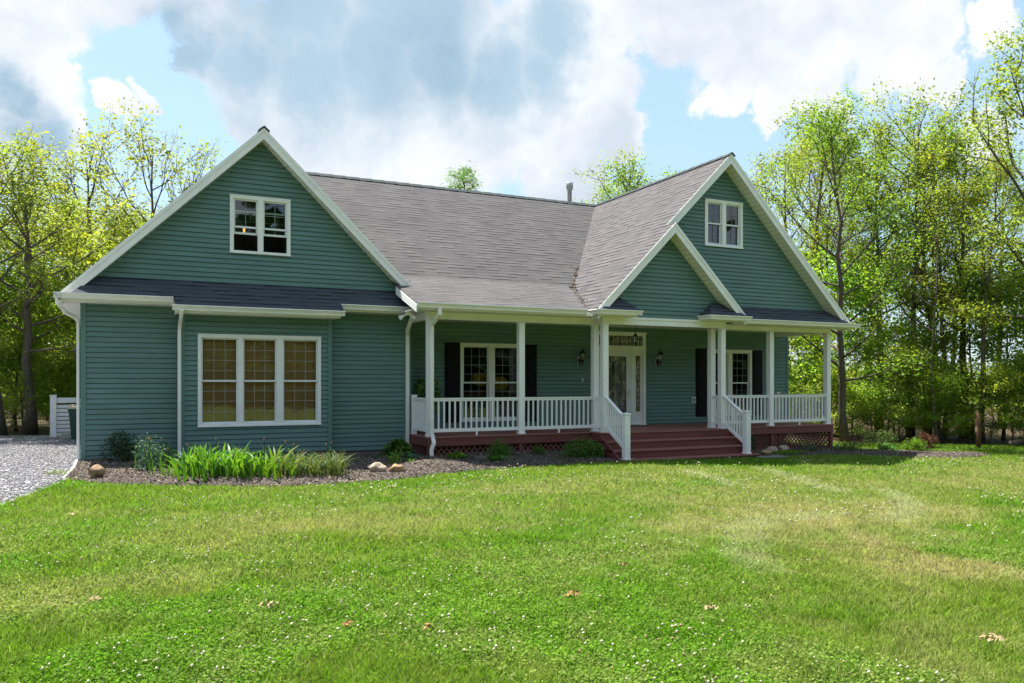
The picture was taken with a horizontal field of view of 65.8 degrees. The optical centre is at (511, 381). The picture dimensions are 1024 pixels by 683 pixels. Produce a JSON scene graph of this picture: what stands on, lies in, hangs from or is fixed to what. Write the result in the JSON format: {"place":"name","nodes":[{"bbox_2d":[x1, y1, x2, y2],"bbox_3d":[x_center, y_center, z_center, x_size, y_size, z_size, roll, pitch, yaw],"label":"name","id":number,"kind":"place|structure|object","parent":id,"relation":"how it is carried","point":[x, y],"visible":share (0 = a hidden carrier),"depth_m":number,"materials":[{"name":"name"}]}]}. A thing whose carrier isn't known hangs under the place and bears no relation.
{"place":"outdoors","nodes":[
{"label":"outdoors","id":0,"kind":"place"},
{"bbox_2d":[0,395,1023,682],"bbox_3d":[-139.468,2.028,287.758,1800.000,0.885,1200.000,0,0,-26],"label":"ground","id":1,"kind":"structure","parent":0,"point":[42,425],"depth_m":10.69,"materials":[{"name":"green plant"}]},
{"bbox_2d":[0,330,60,418],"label":"understory shrub","id":2,"kind":"object","parent":1,"relation":"on","point":[9,401],"visible":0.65,"depth_m":25.81,"materials":[{"name":"green plant"}]},
{"bbox_2d":[0,338,62,432],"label":"understory shrub","id":3,"kind":"object","parent":1,"relation":"on","point":[7,381],"visible":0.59,"depth_m":26.31,"materials":[{"name":"green plant"}]},
{"bbox_2d":[0,263,65,415],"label":"understory shrub","id":4,"kind":"object","parent":1,"relation":"on","point":[19,343],"visible":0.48,"depth_m":26.37,"materials":[{"name":"green plant"}]},
{"bbox_2d":[0,131,75,321],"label":"tree","id":5,"kind":"object","parent":1,"relation":"on","point":[22,259],"visible":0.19,"depth_m":28.24,"materials":[{"name":"green plant"}]},
{"bbox_2d":[0,436,76,503],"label":"gravel drive","id":6,"kind":"structure","parent":1,"relation":"on","point":[12,482],"depth_m":15.62,"materials":[{"name":"grey gravel"}]},
{"bbox_2d":[0,435,76,502],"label":"gravel stones","id":7,"kind":"object","parent":6,"relation":"on","point":[54,448],"visible":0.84,"depth_m":17.29,"materials":[{"name":"grey gravel"}]},
{"bbox_2d":[67,404,76,438],"bbox_3d":[-12.798,1.194,23.491,0.680,1.050,0.708,0,0,-26],"label":"wheelie bin","id":8,"kind":"object","parent":6,"relation":"on","point":[72,409],"visible":0.38,"depth_m":23.16,"materials":[{"name":"green plastic"}]},
{"bbox_2d":[1,318,76,420],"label":"understory shrub","id":9,"kind":"object","parent":1,"relation":"on","point":[53,340],"visible":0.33,"depth_m":26.92,"materials":[{"name":"green plant"}]},
{"bbox_2d":[0,259,77,424],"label":"understory shrub","id":10,"kind":"object","parent":1,"relation":"on","point":[66,284],"visible":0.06,"depth_m":29.94,"materials":[{"name":"green plant"}]},
{"bbox_2d":[8,294,76,428],"bbox_3d":[-16.362,-0.680,28.757,4.087,4.948,3.958,0,0,42],"label":"understory shrub","id":11,"kind":"object","parent":1,"relation":"on","point":[68,326],"visible":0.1,"depth_m":28.47,"materials":[{"name":"green plant"}]},
{"bbox_2d":[0,248,87,431],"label":"understory shrub","id":12,"kind":"object","parent":1,"relation":"on","point":[12,278],"visible":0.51,"depth_m":27.04,"materials":[{"name":"green plant"}]},
{"bbox_2d":[0,185,102,327],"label":"tree","id":13,"kind":"object","parent":1,"relation":"on","point":[37,237],"visible":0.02,"depth_m":45.13,"materials":[{"name":"green plant"}]},
{"bbox_2d":[0,121,103,435],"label":"tree","id":14,"kind":"object","parent":1,"relation":"on","point":[3,429],"visible":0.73,"depth_m":25.11,"materials":[{"name":"green plant"}]},
{"bbox_2d":[34,343,76,428],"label":"understory shrub","id":15,"kind":"object","parent":1,"relation":"on","point":[71,366],"visible":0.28,"depth_m":26.83,"materials":[{"name":"green plant"}]},
{"bbox_2d":[49,395,76,436],"bbox_3d":[-13.441,1.061,24.487,1.515,1.325,0.170,0,0,-26],"label":"slat fence","id":16,"kind":"object","parent":1,"relation":"on","point":[54,410],"visible":0.38,"depth_m":24.23,"materials":[{"name":"white plastic"}]},
{"bbox_2d":[0,196,130,412],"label":"tree","id":17,"kind":"object","parent":1,"relation":"on","point":[70,256],"visible":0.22,"depth_m":27.67,"materials":[{"name":"green plant"}]},
{"bbox_2d":[0,131,133,434],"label":"tree","id":18,"kind":"object","parent":1,"relation":"on","point":[30,426],"visible":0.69,"depth_m":25.83,"materials":[{"name":"green plant"}]},
{"bbox_2d":[0,145,134,420],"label":"tree","id":19,"kind":"object","parent":1,"relation":"on","point":[72,194],"visible":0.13,"depth_m":32.77,"materials":[{"name":"green plant"}]},
{"bbox_2d":[1,104,166,289],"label":"tree","id":20,"kind":"object","parent":1,"relation":"on","point":[87,148],"visible":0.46,"depth_m":31.03,"materials":[{"name":"green plant"}]},
{"bbox_2d":[33,187,153,396],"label":"tree","id":21,"kind":"object","parent":1,"relation":"on","point":[140,223],"visible":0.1,"depth_m":28.84,"materials":[{"name":"green plant"}]},
{"bbox_2d":[74,181,150,273],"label":"tree","id":22,"kind":"object","parent":1,"relation":"on","point":[145,217],"visible":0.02,"depth_m":41.16,"materials":[{"name":"green plant"}]},
{"bbox_2d":[27,97,221,244],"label":"tree","id":23,"kind":"object","parent":1,"relation":"on","point":[139,146],"visible":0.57,"depth_m":29.25,"materials":[{"name":"green plant"}]},
{"bbox_2d":[138,129,213,224],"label":"tree","id":24,"kind":"object","parent":1,"relation":"on","point":[180,174],"visible":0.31,"depth_m":34.18,"materials":[{"name":"green plant"}]},
{"bbox_2d":[53,125,861,460],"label":"house","id":25,"kind":"structure","parent":1,"relation":"on","point":[197,315],"depth_m":20.96,"materials":[{"name":"teal plastic"}]},
{"bbox_2d":[197,334,321,427],"bbox_3d":[-5.974,-0.033,18.812,2.821,2.151,0.244,0,0,-26],"label":"window","id":26,"kind":"structure","parent":25,"relation":"in","point":[244,380],"depth_m":18.86,"materials":[{"name":"clear glass"}]},
{"bbox_2d":[230,194,290,256],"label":"window","id":27,"kind":"structure","parent":25,"relation":"in","point":[266,221],"depth_m":19.30,"materials":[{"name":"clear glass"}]},
{"bbox_2d":[411,367,442,432],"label":"potted plant","id":28,"kind":"object","parent":25,"relation":"on","point":[419,385],"visible":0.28,"depth_m":21.08,"materials":[{"name":"green plant"}]},
{"bbox_2d":[460,343,516,421],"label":"window","id":29,"kind":"structure","parent":25,"relation":"in","point":[494,360],"depth_m":23.39,"materials":[{"name":"clear glass"}]},
{"bbox_2d":[463,389,516,417],"bbox_3d":[-0.817,0.636,23.173,1.880,0.840,0.570,0,0,-26],"label":"sofa table","id":30,"kind":"object","parent":25,"relation":"in","point":[503,392],"visible":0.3,"depth_m":23.30,"materials":[{"name":"orange wood"}]},
{"bbox_2d":[472,373,486,386],"bbox_3d":[-0.915,-0.064,23.031,0.500,0.400,0.217,6,-17,-26],"label":"cushion","id":31,"kind":"object","parent":30,"relation":"on","point":[475,377],"visible":0.87,"depth_m":22.93,"materials":[{"name":"yellow fabric"}]},
{"bbox_2d":[609,349,630,424],"bbox_3d":[3.281,0.156,24.546,0.975,2.330,0.140,0,0,-26],"label":"front door","id":32,"kind":"structure","parent":25,"relation":"in","point":[612,352],"depth_m":24.69,"materials":[{"name":"beige plastic"}]},
{"bbox_2d":[704,198,743,248],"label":"window","id":33,"kind":"structure","parent":25,"relation":"in","point":[723,222],"depth_m":23.65,"materials":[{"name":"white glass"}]},
{"bbox_2d":[707,349,752,415],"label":"window","id":34,"kind":"structure","parent":25,"relation":"in","point":[738,362],"depth_m":26.88,"materials":[{"name":"white glass"}]},
{"bbox_2d":[440,160,481,190],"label":"tree","id":35,"kind":"object","parent":1,"relation":"on","point":[464,173],"visible":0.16,"depth_m":55.79,"materials":[{"name":"green plant"}]},
{"bbox_2d":[0,448,1023,682],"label":"clover flowers","id":36,"kind":"object","parent":1,"relation":"on","point":[489,640],"visible":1,"depth_m":7.75,"materials":[{"name":"white plant"}]},
{"bbox_2d":[1,318,1023,413],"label":"distant woods","id":37,"kind":"object","parent":1,"relation":"on","point":[979,373],"visible":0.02,"depth_m":75.44,"materials":[{"name":"green plant"}]},
{"bbox_2d":[65,444,988,486],"bbox_3d":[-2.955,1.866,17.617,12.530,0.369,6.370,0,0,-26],"label":"mulch bed","id":38,"kind":"object","parent":1,"relation":"on","point":[416,467],"visible":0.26,"depth_m":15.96,"materials":[{"name":"brown plant"}]},
{"bbox_2d":[88,464,104,478],"bbox_3d":[-7.516,1.636,14.299,0.241,0.289,0.262,0,0,-1],"label":"rock","id":39,"kind":"object","parent":38,"relation":"on","point":[96,471],"visible":0.91,"depth_m":14.23,"materials":[{"name":"beige stone"}]},
{"bbox_2d":[99,430,140,461],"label":"juniper shrub","id":40,"kind":"object","parent":38,"relation":"on","point":[123,452],"visible":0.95,"depth_m":16.90,"materials":[{"name":"green plant"}]},
{"bbox_2d":[132,432,164,470],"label":"catmint plant","id":41,"kind":"object","parent":38,"relation":"on","point":[144,459],"visible":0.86,"depth_m":15.50,"materials":[{"name":"green plant"}]},
{"bbox_2d":[135,437,162,474],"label":"iris plant","id":42,"kind":"object","parent":38,"relation":"on","point":[149,439],"visible":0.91,"depth_m":14.71,"materials":[{"name":"green plant"}]},
{"bbox_2d":[151,441,179,467],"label":"catmint plant","id":43,"kind":"object","parent":38,"relation":"on","point":[163,457],"visible":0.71,"depth_m":16.06,"materials":[{"name":"green plant"}]},
{"bbox_2d":[154,447,178,477],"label":"iris plant","id":44,"kind":"object","parent":38,"relation":"on","point":[173,474],"visible":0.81,"depth_m":14.48,"materials":[{"name":"green plant"}]},
{"bbox_2d":[165,444,218,482],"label":"iris clump","id":45,"kind":"object","parent":38,"relation":"on","point":[204,465],"visible":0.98,"depth_m":14.04,"materials":[{"name":"green plant"}]},
{"bbox_2d":[175,445,229,476],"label":"iris clump","id":46,"kind":"object","parent":38,"relation":"on","point":[190,463],"visible":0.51,"depth_m":14.52,"materials":[{"name":"green plant"}]},
{"bbox_2d":[203,438,238,476],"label":"iris clump","id":47,"kind":"object","parent":38,"relation":"on","point":[219,470],"visible":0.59,"depth_m":14.58,"materials":[{"name":"green plant"}]},
{"bbox_2d":[206,449,254,478],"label":"iris clump","id":48,"kind":"object","parent":38,"relation":"on","point":[238,463],"visible":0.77,"depth_m":14.37,"materials":[{"name":"green plant"}]},
{"bbox_2d":[228,447,266,476],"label":"iris clump","id":49,"kind":"object","parent":38,"relation":"on","point":[254,465],"visible":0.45,"depth_m":14.70,"materials":[{"name":"green plant"}]},
{"bbox_2d":[228,438,295,479],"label":"iris clump","id":50,"kind":"object","parent":38,"relation":"on","point":[267,471],"visible":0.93,"depth_m":14.45,"materials":[{"name":"green plant"}]},
{"bbox_2d":[259,440,315,478],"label":"iris clump","id":51,"kind":"object","parent":38,"relation":"on","point":[277,465],"visible":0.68,"depth_m":14.79,"materials":[{"name":"green plant"}]},
{"bbox_2d":[279,443,315,476],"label":"grassy clump","id":52,"kind":"object","parent":38,"relation":"on","point":[298,472],"visible":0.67,"depth_m":14.82,"materials":[{"name":"green plant"}]},
{"bbox_2d":[281,451,335,477],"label":"grassy clump","id":53,"kind":"object","parent":38,"relation":"on","point":[315,469],"visible":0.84,"depth_m":14.83,"materials":[{"name":"green plant"}]},
{"bbox_2d":[308,453,354,476],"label":"grassy clump","id":54,"kind":"object","parent":38,"relation":"on","point":[333,465],"visible":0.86,"depth_m":14.99,"materials":[{"name":"green plant"}]},
{"bbox_2d":[380,438,415,456],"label":"hydrangea","id":55,"kind":"object","parent":38,"relation":"on","point":[398,446],"visible":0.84,"depth_m":19.19,"materials":[{"name":"green plant"}]},
{"bbox_2d":[486,437,512,455],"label":"yew bush","id":56,"kind":"object","parent":38,"relation":"on","point":[500,451],"visible":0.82,"depth_m":19.66,"materials":[{"name":"green plant"}]},
{"bbox_2d":[560,435,605,457],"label":"azalea","id":57,"kind":"object","parent":38,"relation":"on","point":[584,451],"visible":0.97,"depth_m":20.16,"materials":[{"name":"green plant"}]},
{"bbox_2d":[575,177,622,203],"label":"tree","id":58,"kind":"object","parent":1,"relation":"on","point":[610,193],"visible":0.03,"depth_m":49.25,"materials":[{"name":"green plant"}]},
{"bbox_2d":[561,143,661,203],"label":"tree","id":59,"kind":"object","parent":1,"relation":"on","point":[625,188],"visible":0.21,"depth_m":45.25,"materials":[{"name":"green plant"}]},
{"bbox_2d":[745,102,853,414],"bbox_3d":[13.437,-5.346,38.278,6.376,15.490,5.110,0,0,40],"label":"tree","id":60,"kind":"object","parent":1,"relation":"on","point":[775,187],"visible":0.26,"depth_m":37.96,"materials":[{"name":"green plant"}]},
{"bbox_2d":[789,363,833,421],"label":"understory shrub","id":61,"kind":"object","parent":1,"relation":"on","point":[796,380],"visible":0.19,"depth_m":35.92,"materials":[{"name":"green plant"}]},
{"bbox_2d":[771,113,861,393],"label":"tree","id":62,"kind":"object","parent":1,"relation":"on","point":[811,199],"visible":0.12,"depth_m":42.78,"materials":[{"name":"green plant"}]},
{"bbox_2d":[788,335,849,415],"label":"understory shrub","id":63,"kind":"object","parent":1,"relation":"on","point":[807,357],"visible":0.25,"depth_m":34.74,"materials":[{"name":"green plant"}]},
{"bbox_2d":[779,122,883,434],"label":"tree","id":64,"kind":"object","parent":1,"relation":"on","point":[827,242],"visible":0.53,"depth_m":33.65,"materials":[{"name":"green plant"}]},
{"bbox_2d":[797,361,882,432],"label":"understory shrub","id":65,"kind":"object","parent":1,"relation":"on","point":[820,376],"visible":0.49,"depth_m":31.79,"materials":[{"name":"green plant"}]},
{"bbox_2d":[745,83,953,441],"bbox_3d":[12.302,-4.205,29.880,7.312,13.092,8.062,0,0,38],"label":"tree","id":66,"kind":"object","parent":1,"relation":"on","point":[842,416],"visible":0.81,"depth_m":29.29,"materials":[{"name":"green plant"}]},
{"bbox_2d":[767,92,934,432],"bbox_3d":[14.636,-5.314,34.929,7.322,15.390,8.174,0,0,-34],"label":"tree","id":67,"kind":"object","parent":1,"relation":"on","point":[801,176],"visible":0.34,"depth_m":34.86,"materials":[{"name":"green plant"}]},
{"bbox_2d":[803,328,917,435],"bbox_3d":[14.720,0.028,34.392,4.094,4.701,3.965,0,0,-20],"label":"understory shrub","id":68,"kind":"object","parent":1,"relation":"on","point":[858,353],"visible":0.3,"depth_m":33.63,"materials":[{"name":"green plant"}]},
{"bbox_2d":[789,239,947,436],"bbox_3d":[13.757,-1.720,33.953,7.111,8.165,6.886,0,0,-30],"label":"understory shrub","id":69,"kind":"object","parent":1,"relation":"on","point":[848,278],"visible":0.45,"depth_m":32.68,"materials":[{"name":"green plant"}]},
{"bbox_2d":[832,405,907,438],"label":"understory shrub","id":70,"kind":"object","parent":1,"relation":"on","point":[858,414],"visible":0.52,"depth_m":32.17,"materials":[{"name":"green plant"}]},
{"bbox_2d":[754,443,990,457],"bbox_3d":[10.117,2.169,24.896,8.960,0.307,6.160,0,0,-26],"label":"mulch bed","id":71,"kind":"object","parent":1,"relation":"on","point":[903,455],"visible":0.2,"depth_m":23.51,"materials":[{"name":"brown soil"}]},
{"bbox_2d":[900,436,928,450],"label":"spirea bush","id":72,"kind":"object","parent":71,"relation":"on","point":[917,446],"visible":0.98,"depth_m":24.71,"materials":[{"name":"green plant"}]},
{"bbox_2d":[806,126,947,420],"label":"tree","id":73,"kind":"object","parent":1,"relation":"on","point":[858,227],"visible":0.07,"depth_m":48.55,"materials":[{"name":"green plant"}]},
{"bbox_2d":[836,380,919,438],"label":"understory shrub","id":74,"kind":"object","parent":1,"relation":"on","point":[864,389],"visible":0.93,"depth_m":30.93,"materials":[{"name":"green plant"}]},
{"bbox_2d":[863,428,898,444],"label":"lawn shrub","id":75,"kind":"object","parent":1,"relation":"on","point":[888,440],"visible":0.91,"depth_m":27.96,"materials":[{"name":"green plant"}]},
{"bbox_2d":[852,392,932,437],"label":"understory shrub","id":76,"kind":"object","parent":1,"relation":"on","point":[897,418],"visible":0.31,"depth_m":32.97,"materials":[{"name":"green plant"}]},
{"bbox_2d":[805,113,981,435],"bbox_3d":[16.242,-4.699,35.190,8.470,14.246,6.404,0,0,41],"label":"tree","id":77,"kind":"object","parent":1,"relation":"on","point":[867,206],"visible":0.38,"depth_m":34.77,"materials":[{"name":"green plant"}]},
{"bbox_2d":[836,303,959,436],"bbox_3d":[16.098,-0.605,33.727,5.319,6.046,4.912,0,0,19],"label":"understory shrub","id":78,"kind":"object","parent":1,"relation":"on","point":[895,330],"visible":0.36,"depth_m":33.36,"materials":[{"name":"green plant"}]},
{"bbox_2d":[811,205,987,417],"bbox_3d":[17.859,-2.684,37.105,8.373,10.306,9.066,0,0,-14],"label":"understory shrub","id":79,"kind":"object","parent":1,"relation":"on","point":[888,250],"visible":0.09,"depth_m":36.20,"materials":[{"name":"plant"}]},
{"bbox_2d":[861,339,957,438],"bbox_3d":[16.462,0.211,32.404,3.868,4.397,3.572,0,0,4],"label":"understory shrub","id":80,"kind":"object","parent":1,"relation":"on","point":[925,369],"visible":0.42,"depth_m":32.34,"materials":[{"name":"green plant"}]},
{"bbox_2d":[862,339,957,440],"bbox_3d":[15.611,0.323,31.343,3.377,4.122,3.656,0,0,19],"label":"understory shrub","id":81,"kind":"object","parent":1,"relation":"on","point":[906,406],"visible":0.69,"depth_m":31.30,"materials":[{"name":"green plant"}]},
{"bbox_2d":[823,76,1003,437],"bbox_3d":[16.947,-5.544,33.549,7.332,15.942,5.877,0,0,31],"label":"tree","id":82,"kind":"object","parent":1,"relation":"on","point":[928,162],"visible":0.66,"depth_m":33.16,"materials":[{"name":"green plant"}]},
{"bbox_2d":[876,317,975,436],"bbox_3d":[17.491,-0.157,33.989,4.382,5.196,4.525,0,0,-40],"label":"understory shrub","id":83,"kind":"object","parent":1,"relation":"on","point":[940,351],"visible":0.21,"depth_m":33.53,"materials":[{"name":"green plant"}]},
{"bbox_2d":[887,188,966,442],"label":"tree","id":84,"kind":"object","parent":1,"relation":"on","point":[935,428],"visible":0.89,"depth_m":30.70,"materials":[{"name":"green plant"}]},
{"bbox_2d":[918,430,938,450],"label":"barberry bush","id":85,"kind":"object","parent":1,"relation":"on","point":[929,442],"visible":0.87,"depth_m":25.85,"materials":[{"name":"brown plant"}]},
{"bbox_2d":[882,113,988,433],"bbox_3d":[19.853,-5.249,38.001,5.335,15.498,5.922,0,0,7],"label":"tree","id":86,"kind":"object","parent":1,"relation":"on","point":[911,137],"visible":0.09,"depth_m":37.33,"materials":[{"name":"green plant"}]},
{"bbox_2d":[865,87,1010,435],"bbox_3d":[19.112,-4.838,35.697,6.611,14.691,7.832,0,0,30],"label":"tree","id":87,"kind":"object","parent":1,"relation":"on","point":[949,161],"visible":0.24,"depth_m":34.88,"materials":[{"name":"green plant"}]},
{"bbox_2d":[891,368,995,442],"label":"understory shrub","id":88,"kind":"object","parent":1,"relation":"on","point":[942,383],"visible":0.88,"depth_m":30.58,"materials":[{"name":"green plant"}]},
{"bbox_2d":[901,393,985,436],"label":"understory shrub","id":89,"kind":"object","parent":1,"relation":"on","point":[917,427],"visible":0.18,"depth_m":32.76,"materials":[{"name":"green plant"}]},
{"bbox_2d":[864,118,1023,438],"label":"tree","id":90,"kind":"object","parent":1,"relation":"on","point":[962,354],"visible":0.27,"depth_m":33.78,"materials":[{"name":"green plant"}]},
{"bbox_2d":[888,128,1004,438],"bbox_3d":[18.292,-4.111,32.895,5.570,13.153,3.969,0,0,-43],"label":"tree","id":91,"kind":"object","parent":1,"relation":"on","point":[942,333],"visible":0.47,"depth_m":33.27,"materials":[{"name":"green plant"}]},
{"bbox_2d":[906,400,999,441],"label":"understory shrub","id":92,"kind":"object","parent":1,"relation":"on","point":[961,410],"visible":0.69,"depth_m":30.99,"materials":[{"name":"green plant"}]},
{"bbox_2d":[883,254,1023,439],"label":"understory shrub","id":93,"kind":"object","parent":1,"relation":"on","point":[994,339],"visible":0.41,"depth_m":32.41,"materials":[{"name":"green plant"}]},
{"bbox_2d":[904,137,1012,424],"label":"tree","id":94,"kind":"object","parent":1,"relation":"on","point":[958,233],"visible":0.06,"depth_m":44.35,"materials":[{"name":"green plant"}]},
{"bbox_2d":[912,144,1023,442],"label":"tree","id":95,"kind":"object","parent":1,"relation":"on","point":[985,273],"visible":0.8,"depth_m":30.78,"materials":[{"name":"green plant"}]},
{"bbox_2d":[914,15,1023,338],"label":"tree","id":96,"kind":"object","parent":1,"relation":"on","point":[1010,242],"visible":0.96,"depth_m":29.09,"materials":[{"name":"green plant"}]},
{"bbox_2d":[929,265,1023,440],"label":"understory shrub","id":97,"kind":"object","parent":1,"relation":"on","point":[1003,346],"visible":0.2,"depth_m":32.65,"materials":[{"name":"plant"}]},
{"bbox_2d":[938,355,1023,443],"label":"understory shrub","id":98,"kind":"object","parent":1,"relation":"on","point":[1012,381],"visible":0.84,"depth_m":30.02,"materials":[{"name":"green plant"}]},
{"bbox_2d":[938,145,1023,428],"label":"tree","id":99,"kind":"object","parent":1,"relation":"on","point":[1016,158],"visible":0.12,"depth_m":40.62,"materials":[{"name":"green plant"}]},
{"bbox_2d":[968,287,1023,419],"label":"understory shrub","id":100,"kind":"object","parent":1,"relation":"on","point":[1006,343],"visible":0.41,"depth_m":31.20,"materials":[{"name":"green plant"}]},
{"bbox_2d":[971,383,1023,439],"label":"understory shrub","id":101,"kind":"object","parent":1,"relation":"on","point":[1013,427],"visible":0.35,"depth_m":30.73,"materials":[{"name":"green plant"}]},
{"bbox_2d":[975,342,1023,438],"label":"understory shrub","id":102,"kind":"object","parent":1,"relation":"on","point":[1017,365],"visible":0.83,"depth_m":30.03,"materials":[{"name":"green plant"}]},
{"bbox_2d":[986,238,1023,399],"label":"understory shrub","id":103,"kind":"object","parent":1,"relation":"on","point":[993,363],"visible":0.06,"depth_m":35.56,"materials":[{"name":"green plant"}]},
{"bbox_2d":[992,249,1023,390],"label":"understory shrub","id":104,"kind":"object","parent":1,"relation":"on","point":[1014,289],"visible":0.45,"depth_m":31.33,"materials":[{"name":"green plant"}]},
{"bbox_2d":[0,0,1023,378],"label":"sky","id":105,"kind":"structure","parent":0,"point":[526,92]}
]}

